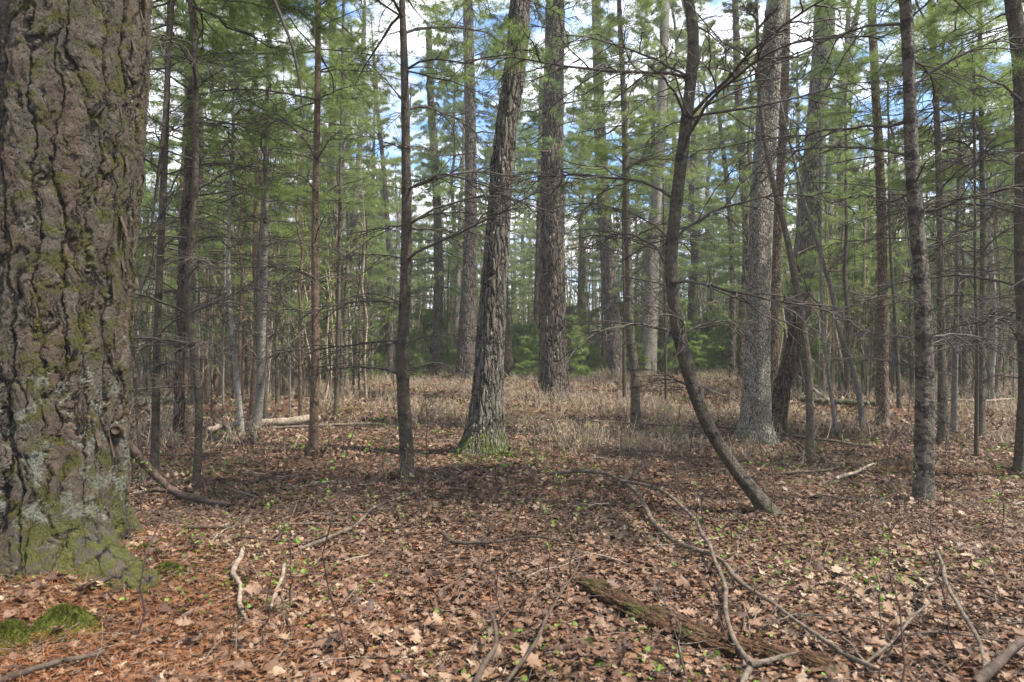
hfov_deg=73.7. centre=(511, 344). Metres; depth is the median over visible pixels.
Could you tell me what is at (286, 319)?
young pine
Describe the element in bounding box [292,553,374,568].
fallen twig
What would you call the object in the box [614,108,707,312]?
young pine
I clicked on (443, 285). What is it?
bare sapling
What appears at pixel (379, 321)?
young pine
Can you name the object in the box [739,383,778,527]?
seedling
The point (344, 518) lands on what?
fallen twig
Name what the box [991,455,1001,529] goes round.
seedling
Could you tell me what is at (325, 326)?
pine bush
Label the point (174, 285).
young pine
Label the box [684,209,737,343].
young pine
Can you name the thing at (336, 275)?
bare sapling
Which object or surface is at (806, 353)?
sapling
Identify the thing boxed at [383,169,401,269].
bare tree
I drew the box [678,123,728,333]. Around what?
tall pine
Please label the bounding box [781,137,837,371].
young pine
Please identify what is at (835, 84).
tall pine
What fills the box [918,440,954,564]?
seedling
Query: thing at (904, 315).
sapling thicket
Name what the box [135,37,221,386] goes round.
young pine
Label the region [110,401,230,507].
fallen branch
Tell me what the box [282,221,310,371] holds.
bare sapling
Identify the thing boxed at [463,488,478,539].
seedling
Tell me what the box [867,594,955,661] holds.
fallen branch
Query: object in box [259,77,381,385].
young pine
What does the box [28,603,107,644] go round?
moss cushion
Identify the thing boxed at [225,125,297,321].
young pine
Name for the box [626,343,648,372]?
pine bush
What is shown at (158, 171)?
sapling
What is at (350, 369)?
pine bush
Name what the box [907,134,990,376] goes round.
young pine
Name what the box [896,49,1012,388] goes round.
young pine
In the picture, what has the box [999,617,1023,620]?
fallen twig
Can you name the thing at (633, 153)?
tall pine
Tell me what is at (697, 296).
bare tree
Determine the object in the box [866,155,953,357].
young pine
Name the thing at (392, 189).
young pine
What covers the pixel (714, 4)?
sky
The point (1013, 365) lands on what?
bare sapling
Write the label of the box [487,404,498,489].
seedling
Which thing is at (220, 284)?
young pine
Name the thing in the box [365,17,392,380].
bare tree
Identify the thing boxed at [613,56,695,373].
pine tree
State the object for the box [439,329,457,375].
pine bush
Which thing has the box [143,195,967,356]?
distant wood
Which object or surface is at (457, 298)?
birch tree
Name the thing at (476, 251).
young pine
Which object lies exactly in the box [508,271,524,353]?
young pine
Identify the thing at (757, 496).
young pine
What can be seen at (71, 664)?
fallen twig
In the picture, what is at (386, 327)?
pine bush
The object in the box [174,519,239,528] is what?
fallen branch
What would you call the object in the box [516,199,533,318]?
bare tree
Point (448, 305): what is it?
bare sapling
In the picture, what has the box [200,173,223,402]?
bare sapling
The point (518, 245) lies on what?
bare tree
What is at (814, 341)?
pine bush
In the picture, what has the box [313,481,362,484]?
fallen twig
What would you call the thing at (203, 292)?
young pine
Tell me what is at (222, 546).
fallen twig
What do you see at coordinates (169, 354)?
bare sapling
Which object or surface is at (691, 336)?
pine bush
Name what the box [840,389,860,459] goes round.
seedling
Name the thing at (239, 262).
young pine
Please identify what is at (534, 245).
young pine
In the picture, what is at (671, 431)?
seedling
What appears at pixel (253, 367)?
young pine
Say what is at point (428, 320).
pine bush
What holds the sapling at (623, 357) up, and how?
on the ground at (522, 624)
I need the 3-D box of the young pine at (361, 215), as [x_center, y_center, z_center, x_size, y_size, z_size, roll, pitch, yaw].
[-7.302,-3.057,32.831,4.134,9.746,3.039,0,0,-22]
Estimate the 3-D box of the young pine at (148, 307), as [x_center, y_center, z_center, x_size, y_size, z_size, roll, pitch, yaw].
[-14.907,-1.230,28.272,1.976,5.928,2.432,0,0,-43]
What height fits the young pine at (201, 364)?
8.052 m
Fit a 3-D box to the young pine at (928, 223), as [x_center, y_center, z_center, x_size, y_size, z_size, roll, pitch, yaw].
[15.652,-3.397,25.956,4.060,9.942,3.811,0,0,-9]
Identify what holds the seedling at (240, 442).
on the ground at (522, 624)
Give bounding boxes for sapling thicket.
[134,115,1016,399]
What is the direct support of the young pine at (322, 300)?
on the ground at (522, 624)
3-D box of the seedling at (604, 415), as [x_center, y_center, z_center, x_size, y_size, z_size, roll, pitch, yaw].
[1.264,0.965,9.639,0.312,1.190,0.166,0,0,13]
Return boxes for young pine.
[129,0,319,492]
[130,0,349,480]
[130,141,228,399]
[134,154,168,373]
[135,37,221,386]
[135,148,177,297]
[135,250,171,376]
[136,0,268,405]
[141,22,322,434]
[142,0,253,395]
[142,15,286,389]
[147,0,392,431]
[147,207,179,353]
[150,215,221,352]
[153,167,231,311]
[156,4,348,420]
[164,124,231,354]
[164,170,233,387]
[176,0,430,453]
[188,229,231,378]
[191,130,292,382]
[195,0,582,479]
[197,58,329,396]
[199,131,285,389]
[205,157,285,354]
[225,98,328,403]
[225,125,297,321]
[225,158,296,368]
[231,139,343,383]
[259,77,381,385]
[273,139,327,346]
[274,53,401,388]
[274,252,309,377]
[280,162,363,385]
[282,53,399,390]
[284,0,401,415]
[293,187,344,376]
[319,143,375,286]
[323,182,392,372]
[343,161,399,316]
[343,195,417,380]
[353,249,383,337]
[366,182,422,312]
[367,246,398,361]
[369,157,433,320]
[396,130,480,352]
[398,232,430,351]
[409,274,429,357]
[423,213,461,352]
[442,197,481,319]
[444,179,484,305]
[446,190,485,310]
[453,0,897,517]
[453,229,483,306]
[461,154,531,291]
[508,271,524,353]
[513,221,567,316]
[515,249,534,322]
[525,0,720,432]
[564,130,600,365]
[576,221,634,372]
[586,262,622,318]
[613,246,639,312]
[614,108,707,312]
[633,201,696,311]
[633,277,642,341]
[662,231,700,312]
[682,241,721,356]
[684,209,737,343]
[688,0,1023,505]
[689,51,794,371]
[710,224,742,310]
[712,169,783,379]
[715,259,738,324]
[780,210,823,328]
[781,40,913,398]
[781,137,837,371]
[782,96,862,352]
[782,181,824,297]
[784,0,1023,477]
[795,0,1023,444]
[815,130,910,391]
[824,72,959,386]
[826,0,1023,438]
[834,214,905,388]
[849,166,906,352]
[849,177,901,334]
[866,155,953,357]
[867,149,936,346]
[870,125,977,316]
[888,125,979,311]
[888,201,950,377]
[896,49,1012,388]
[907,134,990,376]
[928,153,997,361]
[947,111,1015,355]
[961,185,993,283]
[965,152,1017,365]
[966,155,1017,356]
[967,135,1010,369]
[970,184,1016,372]
[971,136,1014,273]
[976,69,1017,395]
[979,171,1014,303]
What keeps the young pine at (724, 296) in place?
on the ground at (522, 624)
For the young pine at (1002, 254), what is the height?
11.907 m
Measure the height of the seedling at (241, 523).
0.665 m
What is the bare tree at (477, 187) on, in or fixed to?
on the ground at (522, 624)
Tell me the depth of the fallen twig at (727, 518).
6.00 m
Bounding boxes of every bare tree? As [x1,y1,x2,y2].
[348,0,377,380]
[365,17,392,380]
[366,133,400,246]
[378,137,429,320]
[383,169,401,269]
[427,96,487,314]
[509,196,535,309]
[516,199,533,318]
[522,204,566,273]
[564,173,589,289]
[564,205,600,310]
[565,214,596,284]
[567,196,600,310]
[571,176,620,271]
[571,193,599,329]
[590,196,632,322]
[611,151,649,306]
[670,74,740,240]
[679,135,722,253]
[679,159,724,310]
[717,171,741,317]
[810,0,858,351]
[823,0,867,372]
[849,98,873,244]
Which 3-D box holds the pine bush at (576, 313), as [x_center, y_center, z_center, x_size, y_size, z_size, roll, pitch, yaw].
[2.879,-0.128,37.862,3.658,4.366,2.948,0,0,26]
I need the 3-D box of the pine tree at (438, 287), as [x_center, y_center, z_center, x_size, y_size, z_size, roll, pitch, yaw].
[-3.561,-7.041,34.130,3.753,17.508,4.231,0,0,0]
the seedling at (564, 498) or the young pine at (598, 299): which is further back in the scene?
the young pine at (598, 299)
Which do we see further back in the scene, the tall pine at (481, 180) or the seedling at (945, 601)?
the tall pine at (481, 180)
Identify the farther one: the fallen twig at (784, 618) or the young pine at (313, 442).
the young pine at (313, 442)
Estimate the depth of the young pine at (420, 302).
46.01 m
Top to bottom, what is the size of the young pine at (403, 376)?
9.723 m
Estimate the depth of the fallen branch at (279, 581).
4.32 m
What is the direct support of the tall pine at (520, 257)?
on the ground at (522, 624)
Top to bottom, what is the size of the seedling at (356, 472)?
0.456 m
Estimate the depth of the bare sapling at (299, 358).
13.60 m
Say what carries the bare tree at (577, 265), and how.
on the ground at (522, 624)
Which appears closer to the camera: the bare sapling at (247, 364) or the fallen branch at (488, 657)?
the fallen branch at (488, 657)
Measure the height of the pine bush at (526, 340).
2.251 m
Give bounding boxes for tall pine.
[148,178,178,300]
[272,55,324,295]
[319,26,399,316]
[342,75,418,334]
[385,88,445,332]
[412,68,484,331]
[477,174,489,276]
[478,108,535,300]
[508,153,536,319]
[509,210,534,320]
[510,146,566,310]
[564,74,619,318]
[583,83,645,358]
[615,0,724,347]
[640,0,741,363]
[663,34,742,350]
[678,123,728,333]
[698,45,789,297]
[700,170,740,317]
[773,49,850,301]
[775,119,816,303]
[815,63,875,276]
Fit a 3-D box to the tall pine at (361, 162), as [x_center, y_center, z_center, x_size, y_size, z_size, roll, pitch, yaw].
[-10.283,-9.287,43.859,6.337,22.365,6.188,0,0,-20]
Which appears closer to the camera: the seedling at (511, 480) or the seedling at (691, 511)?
the seedling at (691, 511)
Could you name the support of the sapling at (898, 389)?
on the ground at (522, 624)
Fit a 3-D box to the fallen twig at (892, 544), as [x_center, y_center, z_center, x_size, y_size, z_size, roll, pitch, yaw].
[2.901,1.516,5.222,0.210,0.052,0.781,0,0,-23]
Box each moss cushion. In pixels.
[0,617,37,655]
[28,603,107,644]
[130,543,164,557]
[154,560,193,580]
[487,451,517,457]
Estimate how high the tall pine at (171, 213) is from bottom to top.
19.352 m
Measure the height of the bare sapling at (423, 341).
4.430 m
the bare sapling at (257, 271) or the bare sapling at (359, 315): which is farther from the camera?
the bare sapling at (359, 315)
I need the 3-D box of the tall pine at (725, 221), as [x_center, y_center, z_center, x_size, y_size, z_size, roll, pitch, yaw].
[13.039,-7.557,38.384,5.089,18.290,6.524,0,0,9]
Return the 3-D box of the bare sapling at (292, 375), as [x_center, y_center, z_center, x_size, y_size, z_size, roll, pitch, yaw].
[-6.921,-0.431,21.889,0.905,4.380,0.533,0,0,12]
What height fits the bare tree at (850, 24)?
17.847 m
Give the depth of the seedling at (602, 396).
13.21 m
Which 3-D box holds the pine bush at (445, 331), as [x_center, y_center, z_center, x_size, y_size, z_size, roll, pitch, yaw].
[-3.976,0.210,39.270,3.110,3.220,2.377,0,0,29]
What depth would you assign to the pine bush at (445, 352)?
34.52 m
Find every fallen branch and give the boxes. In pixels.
[0,650,107,681]
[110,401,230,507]
[143,447,232,455]
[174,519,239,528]
[230,546,255,620]
[233,530,329,542]
[270,563,285,609]
[282,516,348,526]
[298,491,414,549]
[442,526,574,544]
[472,607,498,681]
[505,551,590,681]
[549,451,878,681]
[700,380,739,401]
[779,466,839,475]
[780,430,819,454]
[835,462,876,479]
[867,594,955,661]
[935,549,986,666]
[971,635,1023,681]
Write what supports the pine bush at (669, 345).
on the ground at (522, 624)
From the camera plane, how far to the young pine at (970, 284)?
25.85 m
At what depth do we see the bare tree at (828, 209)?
30.01 m
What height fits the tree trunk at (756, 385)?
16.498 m
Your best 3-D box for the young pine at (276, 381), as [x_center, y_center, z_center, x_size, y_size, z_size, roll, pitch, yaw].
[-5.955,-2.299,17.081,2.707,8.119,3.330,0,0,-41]
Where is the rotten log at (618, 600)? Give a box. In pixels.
[575,576,834,672]
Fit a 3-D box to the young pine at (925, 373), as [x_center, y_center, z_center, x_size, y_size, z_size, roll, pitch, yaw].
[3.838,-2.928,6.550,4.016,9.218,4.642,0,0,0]
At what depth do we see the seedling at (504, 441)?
8.44 m
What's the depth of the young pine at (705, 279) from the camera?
42.43 m
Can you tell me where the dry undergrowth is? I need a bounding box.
[129,360,1017,461]
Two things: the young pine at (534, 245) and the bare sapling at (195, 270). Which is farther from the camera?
the young pine at (534, 245)
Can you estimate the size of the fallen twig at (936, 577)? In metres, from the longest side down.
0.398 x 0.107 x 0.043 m
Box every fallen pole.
[576,418,872,447]
[796,374,829,402]
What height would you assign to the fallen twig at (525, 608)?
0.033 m
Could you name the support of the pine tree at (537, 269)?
on the ground at (522, 624)
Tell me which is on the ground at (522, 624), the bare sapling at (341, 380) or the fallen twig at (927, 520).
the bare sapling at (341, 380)
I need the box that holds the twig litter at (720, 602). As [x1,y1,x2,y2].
[0,396,1023,681]
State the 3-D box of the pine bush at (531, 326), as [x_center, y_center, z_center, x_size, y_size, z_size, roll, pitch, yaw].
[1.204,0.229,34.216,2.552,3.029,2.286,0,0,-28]
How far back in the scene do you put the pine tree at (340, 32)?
31.16 m
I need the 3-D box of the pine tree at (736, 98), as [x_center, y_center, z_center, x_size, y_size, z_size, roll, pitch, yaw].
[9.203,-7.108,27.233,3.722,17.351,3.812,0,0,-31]
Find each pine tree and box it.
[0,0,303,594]
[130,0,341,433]
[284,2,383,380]
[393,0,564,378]
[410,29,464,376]
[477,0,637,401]
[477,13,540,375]
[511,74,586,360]
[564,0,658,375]
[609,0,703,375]
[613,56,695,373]
[690,55,755,376]
[692,0,792,379]
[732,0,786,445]
[770,0,790,392]
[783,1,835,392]
[785,0,989,427]
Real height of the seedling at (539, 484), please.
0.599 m
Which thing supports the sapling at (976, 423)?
on the ground at (522, 624)
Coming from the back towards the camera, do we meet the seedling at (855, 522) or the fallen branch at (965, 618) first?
the seedling at (855, 522)
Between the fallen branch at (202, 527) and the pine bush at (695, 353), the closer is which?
the fallen branch at (202, 527)
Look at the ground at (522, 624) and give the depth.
4.70 m
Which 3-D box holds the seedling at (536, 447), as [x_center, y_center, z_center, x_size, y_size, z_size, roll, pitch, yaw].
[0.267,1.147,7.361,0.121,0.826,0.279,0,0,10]
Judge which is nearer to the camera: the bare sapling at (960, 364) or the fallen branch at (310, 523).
the fallen branch at (310, 523)
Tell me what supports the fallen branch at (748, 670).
on the ground at (522, 624)
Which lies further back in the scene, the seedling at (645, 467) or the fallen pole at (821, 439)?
the fallen pole at (821, 439)
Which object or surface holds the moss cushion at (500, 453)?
on the ground at (522, 624)
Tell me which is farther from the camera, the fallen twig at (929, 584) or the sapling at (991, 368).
the sapling at (991, 368)
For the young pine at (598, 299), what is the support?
on the ground at (522, 624)
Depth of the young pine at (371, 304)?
40.26 m
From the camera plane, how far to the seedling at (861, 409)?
11.10 m
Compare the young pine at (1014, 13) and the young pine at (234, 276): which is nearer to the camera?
the young pine at (1014, 13)
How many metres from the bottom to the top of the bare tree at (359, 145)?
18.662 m
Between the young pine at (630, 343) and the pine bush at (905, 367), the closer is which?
the young pine at (630, 343)
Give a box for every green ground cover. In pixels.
[3,456,1023,681]
[133,375,1020,478]
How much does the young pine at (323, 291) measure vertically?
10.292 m
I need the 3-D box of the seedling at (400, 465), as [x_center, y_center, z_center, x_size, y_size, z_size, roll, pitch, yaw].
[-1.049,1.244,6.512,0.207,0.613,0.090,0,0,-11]
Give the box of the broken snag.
[771,313,801,433]
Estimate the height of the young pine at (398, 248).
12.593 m
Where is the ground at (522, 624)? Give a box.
[0,364,1023,681]
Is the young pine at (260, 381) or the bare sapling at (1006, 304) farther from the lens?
the bare sapling at (1006, 304)
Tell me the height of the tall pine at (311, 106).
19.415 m
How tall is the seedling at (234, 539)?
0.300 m
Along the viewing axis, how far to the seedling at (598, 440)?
8.01 m
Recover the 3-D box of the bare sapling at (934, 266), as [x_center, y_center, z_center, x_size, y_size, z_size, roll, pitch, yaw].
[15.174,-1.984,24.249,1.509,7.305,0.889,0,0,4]
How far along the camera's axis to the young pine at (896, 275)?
22.36 m
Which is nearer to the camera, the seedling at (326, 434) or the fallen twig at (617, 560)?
the fallen twig at (617, 560)
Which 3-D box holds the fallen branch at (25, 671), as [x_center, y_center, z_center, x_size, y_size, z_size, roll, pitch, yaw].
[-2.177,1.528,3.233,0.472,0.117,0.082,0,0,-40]
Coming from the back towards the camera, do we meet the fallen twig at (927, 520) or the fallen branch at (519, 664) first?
the fallen twig at (927, 520)
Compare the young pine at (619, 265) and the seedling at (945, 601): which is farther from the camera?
the young pine at (619, 265)
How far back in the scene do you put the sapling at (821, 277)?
12.15 m
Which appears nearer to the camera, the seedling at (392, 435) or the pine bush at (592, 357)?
the seedling at (392, 435)
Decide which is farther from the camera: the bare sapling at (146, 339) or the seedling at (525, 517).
the bare sapling at (146, 339)
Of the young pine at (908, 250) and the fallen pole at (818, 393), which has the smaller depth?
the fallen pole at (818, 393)
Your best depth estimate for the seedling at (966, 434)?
9.04 m
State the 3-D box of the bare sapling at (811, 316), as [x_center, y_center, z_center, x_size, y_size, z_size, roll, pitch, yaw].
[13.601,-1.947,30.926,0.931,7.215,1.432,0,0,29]
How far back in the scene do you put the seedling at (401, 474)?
6.40 m
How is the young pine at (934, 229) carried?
on the ground at (522, 624)
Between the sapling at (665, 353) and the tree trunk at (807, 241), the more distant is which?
the tree trunk at (807, 241)
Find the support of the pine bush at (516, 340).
on the ground at (522, 624)
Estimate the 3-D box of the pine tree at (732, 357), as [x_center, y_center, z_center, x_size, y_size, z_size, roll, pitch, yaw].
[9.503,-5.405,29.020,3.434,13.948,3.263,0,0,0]
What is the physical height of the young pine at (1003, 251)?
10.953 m
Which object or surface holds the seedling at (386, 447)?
on the ground at (522, 624)
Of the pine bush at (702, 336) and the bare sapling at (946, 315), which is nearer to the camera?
the bare sapling at (946, 315)
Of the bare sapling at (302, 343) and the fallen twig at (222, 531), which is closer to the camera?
the fallen twig at (222, 531)
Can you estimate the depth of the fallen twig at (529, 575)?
4.59 m
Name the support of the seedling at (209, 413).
on the ground at (522, 624)
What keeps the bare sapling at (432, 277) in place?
on the ground at (522, 624)
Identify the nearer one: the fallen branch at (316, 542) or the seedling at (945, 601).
the seedling at (945, 601)
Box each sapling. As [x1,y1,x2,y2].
[129,230,152,408]
[132,0,193,487]
[136,235,162,392]
[163,303,173,378]
[169,184,217,373]
[199,167,225,401]
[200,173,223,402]
[204,126,273,387]
[204,205,237,409]
[204,283,221,410]
[208,73,286,418]
[215,150,269,403]
[215,219,237,366]
[230,228,251,396]
[243,67,306,376]
[266,103,320,415]
[269,248,305,416]
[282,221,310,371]
[290,265,307,391]
[320,118,360,398]
[324,151,349,384]
[347,204,367,389]
[352,176,384,390]
[384,261,397,386]
[415,291,426,376]
[421,223,433,353]
[443,222,457,364]
[443,225,453,324]
[567,262,577,366]
[577,284,583,363]
[580,241,598,363]
[586,265,592,360]
[603,174,635,401]
[641,175,668,404]
[689,277,694,341]
[690,261,700,365]
[706,244,715,357]
[737,0,815,461]
[776,69,866,432]
[780,112,847,435]
[809,251,835,391]
[809,294,818,352]
[810,275,814,338]
[828,259,856,390]
[830,170,861,378]
[835,218,858,351]
[853,244,876,399]
[857,157,897,395]
[862,199,892,392]
[884,86,902,407]
[905,258,934,388]
[929,194,951,358]
[931,61,996,459]
[933,246,959,356]
[936,263,959,377]
[942,41,1012,435]
[945,150,973,387]
[962,124,1014,403]
[974,228,993,390]
[977,146,1014,397]
[988,180,1014,377]
[998,248,1011,390]
[1002,244,1017,378]
[1005,263,1015,397]
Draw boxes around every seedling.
[132,404,197,649]
[132,457,149,522]
[135,450,162,516]
[142,357,152,398]
[160,367,179,436]
[167,513,198,648]
[188,434,211,517]
[205,396,215,434]
[225,387,246,505]
[227,521,242,556]
[237,474,259,569]
[255,558,289,651]
[256,400,270,469]
[256,500,299,631]
[265,394,280,466]
[276,513,300,613]
[311,423,358,649]
[316,399,331,480]
[323,398,345,489]
[325,408,342,494]
[347,453,360,490]
[377,413,388,484]
[378,447,389,488]
[384,416,397,468]
[386,503,406,581]
[391,378,396,416]
[393,443,410,507]
[395,444,410,504]
[403,385,432,528]
[413,367,428,441]
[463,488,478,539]
[475,451,491,509]
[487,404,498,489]
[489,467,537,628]
[496,416,509,466]
[500,457,528,573]
[503,461,519,502]
[506,482,522,542]
[531,413,540,488]
[532,453,545,516]
[534,499,554,577]
[552,429,567,489]
[555,450,579,580]
[578,409,591,456]
[582,463,603,538]
[593,371,610,453]
[595,388,599,442]
[595,413,604,474]
[599,370,605,425]
[619,432,626,478]
[633,424,653,509]
[653,572,701,679]
[664,429,688,513]
[667,361,679,428]
[671,388,685,474]
[674,388,682,451]
[681,481,698,550]
[686,472,700,559]
[690,360,710,463]
[691,416,726,547]
[714,417,734,543]
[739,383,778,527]
[747,491,754,574]
[762,398,775,444]
[831,387,844,455]
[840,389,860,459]
[851,500,865,541]
[858,379,870,443]
[861,448,871,510]
[866,527,896,681]
[869,385,884,466]
[883,516,923,681]
[885,384,920,508]
[894,424,912,481]
[901,453,916,519]
[902,403,924,506]
[908,507,960,666]
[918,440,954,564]
[935,388,950,485]
[935,396,948,457]
[935,502,948,580]
[962,404,972,466]
[969,517,1003,607]
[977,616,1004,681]
[983,456,1008,525]
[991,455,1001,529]
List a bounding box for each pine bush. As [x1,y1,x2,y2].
[161,316,172,370]
[203,321,236,369]
[284,340,297,377]
[320,307,358,374]
[349,318,394,379]
[349,326,367,378]
[374,305,425,372]
[378,334,396,375]
[394,333,426,374]
[409,308,429,366]
[409,308,451,372]
[409,354,427,377]
[426,323,451,367]
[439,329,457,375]
[443,350,451,374]
[503,324,538,372]
[505,335,538,377]
[510,315,516,359]
[514,321,539,375]
[515,339,538,374]
[536,314,592,377]
[566,305,591,372]
[567,332,595,372]
[573,307,604,367]
[584,348,602,374]
[595,300,640,371]
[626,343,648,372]
[657,297,716,372]
[659,328,679,372]
[667,320,695,372]
[690,310,725,367]
[690,340,707,375]
[698,323,737,373]
[703,318,737,371]
[721,324,745,373]
[780,237,903,384]
[890,324,914,382]
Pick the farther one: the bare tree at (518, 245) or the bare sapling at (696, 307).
the bare tree at (518, 245)
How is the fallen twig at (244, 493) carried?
on the ground at (522, 624)
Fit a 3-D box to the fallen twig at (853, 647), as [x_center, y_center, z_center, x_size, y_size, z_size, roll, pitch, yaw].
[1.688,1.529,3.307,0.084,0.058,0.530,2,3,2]
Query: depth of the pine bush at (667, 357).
35.00 m
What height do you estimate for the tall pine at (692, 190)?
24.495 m
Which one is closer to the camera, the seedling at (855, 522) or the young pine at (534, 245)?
the seedling at (855, 522)
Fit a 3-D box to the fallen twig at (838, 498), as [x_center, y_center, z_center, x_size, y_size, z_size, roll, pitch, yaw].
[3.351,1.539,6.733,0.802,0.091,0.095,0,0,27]
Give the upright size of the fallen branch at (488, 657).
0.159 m
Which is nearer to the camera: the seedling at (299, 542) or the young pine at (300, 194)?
the seedling at (299, 542)
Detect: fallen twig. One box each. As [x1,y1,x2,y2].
[27,662,95,667]
[187,540,252,550]
[213,523,236,539]
[224,528,272,532]
[233,490,258,497]
[242,472,298,477]
[254,443,304,448]
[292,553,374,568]
[312,505,416,517]
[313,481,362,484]
[322,514,353,523]
[507,601,544,612]
[525,554,588,577]
[568,502,609,505]
[585,551,667,571]
[652,508,697,513]
[652,536,723,549]
[679,469,727,483]
[711,517,748,520]
[729,498,753,509]
[758,610,812,626]
[795,608,873,620]
[807,494,873,503]
[828,456,880,457]
[830,457,858,485]
[831,456,863,466]
[841,637,881,680]
[858,531,934,554]
[909,629,1011,642]
[913,580,935,604]
[918,575,966,588]
[919,513,934,531]
[955,578,1023,604]
[961,520,1023,531]
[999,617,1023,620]
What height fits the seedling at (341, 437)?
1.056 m
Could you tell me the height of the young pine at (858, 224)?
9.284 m
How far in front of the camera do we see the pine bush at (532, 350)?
33.26 m
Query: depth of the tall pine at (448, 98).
47.85 m
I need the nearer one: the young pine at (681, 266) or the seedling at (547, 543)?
the seedling at (547, 543)
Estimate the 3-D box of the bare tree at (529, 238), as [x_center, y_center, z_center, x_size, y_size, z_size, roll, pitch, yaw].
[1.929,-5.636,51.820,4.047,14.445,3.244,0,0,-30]
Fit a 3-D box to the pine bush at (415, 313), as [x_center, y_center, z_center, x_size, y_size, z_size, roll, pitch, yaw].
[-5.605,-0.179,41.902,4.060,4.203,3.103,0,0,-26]
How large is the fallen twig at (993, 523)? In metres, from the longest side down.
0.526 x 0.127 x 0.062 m
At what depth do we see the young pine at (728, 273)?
22.40 m
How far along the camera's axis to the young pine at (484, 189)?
39.72 m
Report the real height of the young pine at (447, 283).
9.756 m
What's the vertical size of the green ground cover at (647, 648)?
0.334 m
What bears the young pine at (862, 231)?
on the ground at (522, 624)
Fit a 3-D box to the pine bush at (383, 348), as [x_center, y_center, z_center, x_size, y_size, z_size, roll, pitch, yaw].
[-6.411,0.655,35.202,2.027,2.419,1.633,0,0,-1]
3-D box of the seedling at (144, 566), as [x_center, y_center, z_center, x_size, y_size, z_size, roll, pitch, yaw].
[-1.793,0.936,3.583,0.176,1.259,0.330,0,0,33]
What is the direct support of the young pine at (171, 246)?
on the ground at (522, 624)
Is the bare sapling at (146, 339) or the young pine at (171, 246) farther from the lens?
the young pine at (171, 246)
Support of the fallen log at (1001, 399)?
on the ground at (522, 624)
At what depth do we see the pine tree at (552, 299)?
19.90 m
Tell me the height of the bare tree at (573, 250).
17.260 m
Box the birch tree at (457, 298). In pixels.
[445,72,464,365]
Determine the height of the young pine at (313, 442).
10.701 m
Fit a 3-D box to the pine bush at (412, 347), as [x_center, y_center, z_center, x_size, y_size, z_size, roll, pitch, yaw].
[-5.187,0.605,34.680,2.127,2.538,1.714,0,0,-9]
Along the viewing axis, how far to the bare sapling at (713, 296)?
35.58 m
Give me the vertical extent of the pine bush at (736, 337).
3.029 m
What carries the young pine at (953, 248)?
on the ground at (522, 624)
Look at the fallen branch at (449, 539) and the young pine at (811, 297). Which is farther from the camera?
the young pine at (811, 297)
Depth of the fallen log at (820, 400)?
16.96 m
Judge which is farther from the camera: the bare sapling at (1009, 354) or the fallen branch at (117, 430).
the bare sapling at (1009, 354)
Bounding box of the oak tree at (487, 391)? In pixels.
[454,0,530,456]
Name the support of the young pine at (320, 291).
on the ground at (522, 624)
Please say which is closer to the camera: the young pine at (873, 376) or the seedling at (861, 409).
the seedling at (861, 409)
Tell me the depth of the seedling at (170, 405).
10.31 m
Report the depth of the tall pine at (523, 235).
69.30 m
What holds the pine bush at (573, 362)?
on the ground at (522, 624)
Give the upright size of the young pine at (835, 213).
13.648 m
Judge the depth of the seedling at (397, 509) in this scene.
4.52 m
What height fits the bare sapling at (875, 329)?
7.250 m
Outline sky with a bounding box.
[144,0,1023,326]
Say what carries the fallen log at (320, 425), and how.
on the ground at (522, 624)
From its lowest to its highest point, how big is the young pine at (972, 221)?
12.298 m
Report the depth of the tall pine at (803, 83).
35.89 m
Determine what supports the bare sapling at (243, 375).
on the ground at (522, 624)
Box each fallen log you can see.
[132,396,189,406]
[206,415,320,433]
[222,422,379,430]
[799,393,875,405]
[867,466,1013,476]
[935,398,1014,402]
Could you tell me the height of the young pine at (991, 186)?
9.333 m
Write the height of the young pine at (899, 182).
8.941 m
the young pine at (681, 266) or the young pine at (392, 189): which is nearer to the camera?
the young pine at (392, 189)
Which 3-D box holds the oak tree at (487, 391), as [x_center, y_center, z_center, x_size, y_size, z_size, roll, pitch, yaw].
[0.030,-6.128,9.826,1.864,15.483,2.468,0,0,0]
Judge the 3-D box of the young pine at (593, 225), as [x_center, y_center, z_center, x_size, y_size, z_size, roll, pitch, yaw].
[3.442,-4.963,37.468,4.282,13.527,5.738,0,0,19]
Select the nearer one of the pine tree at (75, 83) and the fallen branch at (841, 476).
the pine tree at (75, 83)
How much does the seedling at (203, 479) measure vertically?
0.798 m
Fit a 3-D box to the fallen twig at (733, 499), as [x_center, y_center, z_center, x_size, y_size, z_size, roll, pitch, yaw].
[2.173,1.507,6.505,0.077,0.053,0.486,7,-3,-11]
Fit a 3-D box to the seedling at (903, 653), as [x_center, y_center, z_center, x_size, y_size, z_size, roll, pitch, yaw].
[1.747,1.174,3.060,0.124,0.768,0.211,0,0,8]
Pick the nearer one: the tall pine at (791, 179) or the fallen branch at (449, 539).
the fallen branch at (449, 539)
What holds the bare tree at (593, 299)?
on the ground at (522, 624)
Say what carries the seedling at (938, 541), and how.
on the ground at (522, 624)
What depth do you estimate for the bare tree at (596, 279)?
67.14 m
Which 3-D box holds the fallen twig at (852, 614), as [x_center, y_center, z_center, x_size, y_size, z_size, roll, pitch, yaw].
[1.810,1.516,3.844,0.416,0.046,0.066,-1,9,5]
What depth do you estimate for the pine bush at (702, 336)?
35.96 m
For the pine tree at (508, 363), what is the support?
on the ground at (522, 624)
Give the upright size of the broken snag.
2.347 m

